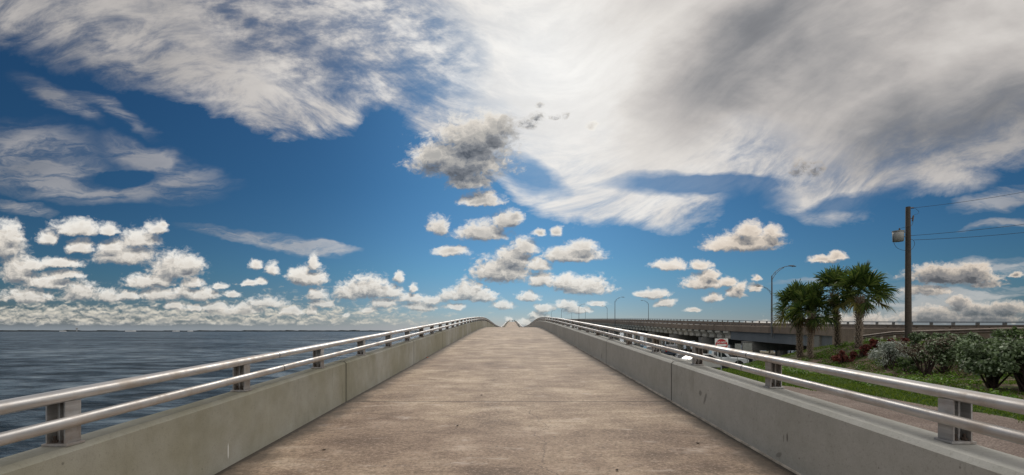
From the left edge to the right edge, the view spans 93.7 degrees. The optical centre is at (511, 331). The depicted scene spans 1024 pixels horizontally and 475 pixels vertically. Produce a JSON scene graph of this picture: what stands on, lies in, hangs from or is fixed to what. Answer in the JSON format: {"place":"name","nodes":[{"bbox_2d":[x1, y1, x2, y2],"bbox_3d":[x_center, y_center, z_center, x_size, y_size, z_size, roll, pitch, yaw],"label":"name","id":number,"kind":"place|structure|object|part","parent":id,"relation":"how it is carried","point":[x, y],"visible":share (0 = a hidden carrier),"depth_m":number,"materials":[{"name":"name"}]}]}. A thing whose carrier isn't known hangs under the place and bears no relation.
{"place":"outdoors","nodes":[
{"label":"outdoors","id":0,"kind":"place"},
{"bbox_2d":[0,330,436,331],"bbox_3d":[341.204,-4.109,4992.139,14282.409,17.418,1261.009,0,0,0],"label":"shore","id":1,"kind":"structure","parent":0,"point":[204,331],"depth_m":4941.81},
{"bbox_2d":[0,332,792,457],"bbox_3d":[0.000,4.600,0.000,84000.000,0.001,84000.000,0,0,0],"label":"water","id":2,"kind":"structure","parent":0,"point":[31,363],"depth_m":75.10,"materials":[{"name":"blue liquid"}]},
{"bbox_2d":[214,322,796,474],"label":"path","id":3,"kind":"structure","parent":0,"point":[511,398],"depth_m":6.32,"materials":[{"name":"concrete"}]},
{"bbox_2d":[0,321,508,474],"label":"parapet wall","id":4,"kind":"structure","parent":3,"relation":"on","point":[214,435],"depth_m":4.67,"materials":[{"name":"concrete"}]},
{"bbox_2d":[0,317,507,446],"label":"bullet railing","id":5,"kind":"object","parent":4,"relation":"on","point":[66,418],"visible":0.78,"depth_m":3.66,"materials":[{"name":"metal"}]},
{"bbox_2d":[515,321,1023,474],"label":"parapet wall","id":6,"kind":"structure","parent":3,"relation":"on","point":[797,433],"depth_m":4.62,"materials":[{"name":"concrete"}]},
{"bbox_2d":[516,317,1023,444],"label":"bullet railing","id":7,"kind":"object","parent":6,"relation":"on","point":[952,416],"visible":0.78,"depth_m":3.67,"materials":[{"name":"metal"}]},
{"bbox_2d":[0,0,1023,330],"label":"sky","id":8,"kind":"structure","parent":0,"point":[181,165],"materials":[{"name":"blue"}]},
{"bbox_2d":[670,355,774,361],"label":"parking lot","id":9,"kind":"structure","parent":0,"point":[750,360],"depth_m":67.47,"materials":[{"name":"grey asphalt"}]},
{"bbox_2d":[661,344,677,355],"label":"parked car","id":10,"kind":"object","parent":9,"relation":"on","point":[668,352],"visible":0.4,"depth_m":67.90,"materials":[{"name":"grey metal"}]},
{"bbox_2d":[673,353,684,357],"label":"parked car","id":11,"kind":"object","parent":9,"relation":"on","point":[678,355],"visible":0.03,"depth_m":50.87,"materials":[{"name":"silver metal"}]},
{"bbox_2d":[708,350,748,363],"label":"pickup truck","id":12,"kind":"object","parent":9,"relation":"on","point":[727,357],"visible":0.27,"depth_m":46.94,"materials":[{"name":"white metal"}]},
{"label":"side window","id":13,"kind":"part","parent":12,"relation":"part of","materials":[{"name":"black glass"}]},
{"bbox_2d":[735,344,740,362],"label":"sign back","id":14,"kind":"object","parent":9,"relation":"on","point":[738,346],"visible":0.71,"depth_m":45.99,"materials":[{"name":"metal"}]},
{"bbox_2d":[743,343,751,362],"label":"sign back","id":15,"kind":"object","parent":9,"relation":"on","point":[747,346],"visible":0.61,"depth_m":45.99,"materials":[{"name":"metal"}]},
{"bbox_2d":[660,340,1023,422],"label":"ground","id":16,"kind":"structure","parent":0,"point":[888,370],"depth_m":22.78,"materials":[{"name":"green plant"}]},
{"bbox_2d":[680,353,733,368],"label":"parked car","id":17,"kind":"object","parent":16,"relation":"on","point":[709,364],"visible":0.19,"depth_m":41.74,"materials":[{"name":"white metal"}]},
{"bbox_2d":[715,339,727,370],"bbox_3d":[12.454,1.624,28.562,0.780,2.362,0.081,0,0,0],"label":"road sign","id":18,"kind":"object","parent":16,"relation":"on","point":[722,342],"visible":0.66,"depth_m":28.53,"materials":[{"name":"metal"}]},
{"bbox_2d":[547,318,1023,360],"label":"highway bridge","id":19,"kind":"structure","parent":16,"relation":"on","point":[782,341],"depth_m":59.60,"materials":[{"name":"concrete"}]},
{"bbox_2d":[625,321,704,324],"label":"road","id":20,"kind":"structure","parent":19,"relation":"on","point":[665,323],"depth_m":125.58,"materials":[{"name":"concrete"}]},
{"bbox_2d":[771,265,795,337],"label":"street lamp","id":21,"kind":"object","parent":19,"relation":"on","point":[772,277],"visible":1,"depth_m":51.45,"materials":[{"name":"metal"}]},
{"bbox_2d":[770,279,821,357],"bbox_3d":[21.617,-0.978,36.248,3.908,6.118,3.856,0,0,20],"label":"cabbage palm","id":22,"kind":"object","parent":16,"relation":"on","point":[786,295],"visible":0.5,"depth_m":36.17,"materials":[{"name":"green plant"}]},
{"bbox_2d":[783,280,842,358],"bbox_3d":[21.340,-0.782,34.247,3.630,5.752,3.892,0,0,0],"label":"cabbage palm","id":23,"kind":"object","parent":16,"relation":"on","point":[809,297],"visible":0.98,"depth_m":34.08,"materials":[{"name":"green plant"}]},
{"bbox_2d":[801,263,862,346],"bbox_3d":[23.347,-1.806,34.778,4.215,6.144,3.806,0,0,-31],"label":"cabbage palm","id":24,"kind":"object","parent":16,"relation":"on","point":[828,277],"visible":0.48,"depth_m":34.61,"materials":[{"name":"green plant"}]},
{"bbox_2d":[830,350,854,363],"bbox_3d":[20.194,1.619,29.315,1.412,0.932,1.059,0,0,23],"label":"red shrub","id":25,"kind":"object","parent":16,"relation":"on","point":[840,358],"visible":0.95,"depth_m":29.22,"materials":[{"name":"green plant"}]},
{"bbox_2d":[849,344,871,357],"bbox_3d":[21.153,1.199,29.080,1.192,0.892,0.968,0,0,28],"label":"red shrub","id":26,"kind":"object","parent":16,"relation":"on","point":[866,348],"visible":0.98,"depth_m":28.98,"materials":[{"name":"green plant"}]},
{"bbox_2d":[827,260,898,347],"bbox_3d":[23.260,-1.772,31.860,4.106,6.020,3.820,0,0,37],"label":"cabbage palm","id":27,"kind":"object","parent":16,"relation":"on","point":[861,277],"visible":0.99,"depth_m":31.33,"materials":[{"name":"green plant"}]},
{"bbox_2d":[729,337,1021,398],"bbox_3d":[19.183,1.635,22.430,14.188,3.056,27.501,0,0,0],"label":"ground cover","id":28,"kind":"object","parent":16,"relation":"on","point":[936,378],"visible":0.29,"depth_m":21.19,"materials":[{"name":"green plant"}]},
{"bbox_2d":[869,338,886,348],"bbox_3d":[22.880,0.801,29.885,1.574,0.722,1.036,0,0,0],"label":"red shrub","id":29,"kind":"object","parent":16,"relation":"on","point":[873,342],"visible":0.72,"depth_m":29.61,"materials":[{"name":"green plant"}]},
{"bbox_2d":[867,339,917,369],"bbox_3d":[19.461,1.202,24.581,2.134,1.586,1.953,0,0,-19],"label":"silver shrub","id":30,"kind":"object","parent":16,"relation":"on","point":[887,350],"visible":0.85,"depth_m":24.56,"materials":[{"name":"green plant"}]},
{"bbox_2d":[886,338,909,344],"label":"red shrub","id":31,"kind":"object","parent":16,"relation":"on","point":[903,339],"visible":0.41,"depth_m":28.74,"materials":[{"name":"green plant"}]},
{"bbox_2d":[892,206,918,343],"bbox_3d":[24.612,-3.248,30.000,1.647,9.038,0.650,0,0,0],"label":"utility pole","id":32,"kind":"object","parent":16,"relation":"on","point":[898,235],"visible":0.98,"depth_m":29.88,"materials":[{"name":"brown wood"}]},
{"bbox_2d":[911,224,1023,235],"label":"power line","id":33,"kind":"object","parent":32,"relation":"attached to","point":[968,230],"visible":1,"depth_m":29.66,"materials":[{"name":"black rubber"}]},
{"bbox_2d":[915,192,1021,207],"bbox_3d":[35.229,-10.056,29.000,20.491,4.732,0.022,0,0,6],"label":"power line","id":34,"kind":"object","parent":32,"relation":"attached to","point":[966,201],"visible":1,"depth_m":29.70,"materials":[{"name":"black rubber"}]},
{"bbox_2d":[920,232,1023,239],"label":"power line","id":35,"kind":"object","parent":32,"relation":"attached to","point":[965,237],"visible":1,"depth_m":29.55,"materials":[{"name":"black rubber"}]},
{"bbox_2d":[895,357,923,373],"bbox_3d":[18.971,1.665,22.939,1.483,0.875,1.251,0,0,0],"label":"green shrub","id":36,"kind":"object","parent":16,"relation":"on","point":[903,363],"visible":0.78,"depth_m":22.69,"materials":[{"name":"green plant"}]},
{"bbox_2d":[908,332,930,349],"bbox_3d":[22.492,0.617,26.247,1.280,1.191,1.399,0,0,24],"label":"bush","id":37,"kind":"object","parent":16,"relation":"on","point":[915,337],"visible":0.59,"depth_m":26.27,"materials":[{"name":"green plant"}]},
{"bbox_2d":[894,334,956,376],"bbox_3d":[18.755,1.129,21.626,2.271,1.976,1.902,0,0,-22],"label":"leggy shrub","id":38,"kind":"object","parent":16,"relation":"on","point":[928,369],"visible":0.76,"depth_m":21.60,"materials":[{"name":"green plant"}]},
{"bbox_2d":[854,327,1023,341],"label":"guardrail","id":39,"kind":"object","parent":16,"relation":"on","point":[892,334],"visible":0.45,"depth_m":29.65,"materials":[{"name":"concrete"}]},
{"bbox_2d":[917,337,974,372],"bbox_3d":[19.463,1.104,21.490,2.307,1.698,1.837,0,0,-35],"label":"sea grape","id":40,"kind":"object","parent":16,"relation":"on","point":[948,356],"visible":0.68,"depth_m":21.24,"materials":[{"name":"green plant"}]},
{"bbox_2d":[924,332,983,353],"bbox_3d":[21.504,0.708,23.342,2.644,1.362,2.407,0,0,-40],"label":"sea grape","id":41,"kind":"object","parent":16,"relation":"on","point":[934,335],"visible":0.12,"depth_m":22.93,"materials":[{"name":"green plant"}]},
{"bbox_2d":[950,328,1006,348],"bbox_3d":[21.650,0.577,22.172,2.316,1.481,1.743,0,0,0],"label":"bush","id":42,"kind":"object","parent":16,"relation":"on","point":[973,336],"visible":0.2,"depth_m":21.98,"materials":[{"name":"green plant"}]},
{"bbox_2d":[955,337,1014,388],"bbox_3d":[15.959,1.065,15.917,2.168,1.774,1.891,0,0,0],"label":"sea grape","id":43,"kind":"object","parent":16,"relation":"on","point":[970,358],"visible":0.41,"depth_m":15.86,"materials":[{"name":"green plant"}]},
{"bbox_2d":[976,337,1023,391],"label":"sea grape","id":44,"kind":"object","parent":16,"relation":"on","point":[1007,354],"visible":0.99,"depth_m":14.65,"materials":[{"name":"green plant"}]},
{"bbox_2d":[987,325,1023,341],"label":"shrub","id":45,"kind":"object","parent":16,"relation":"on","point":[1014,332],"visible":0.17,"depth_m":20.57,"materials":[{"name":"green plant"}]},
{"bbox_2d":[782,386,1023,457],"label":"gravel road","id":46,"kind":"structure","parent":0,"point":[1011,448],"depth_m":9.87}
]}

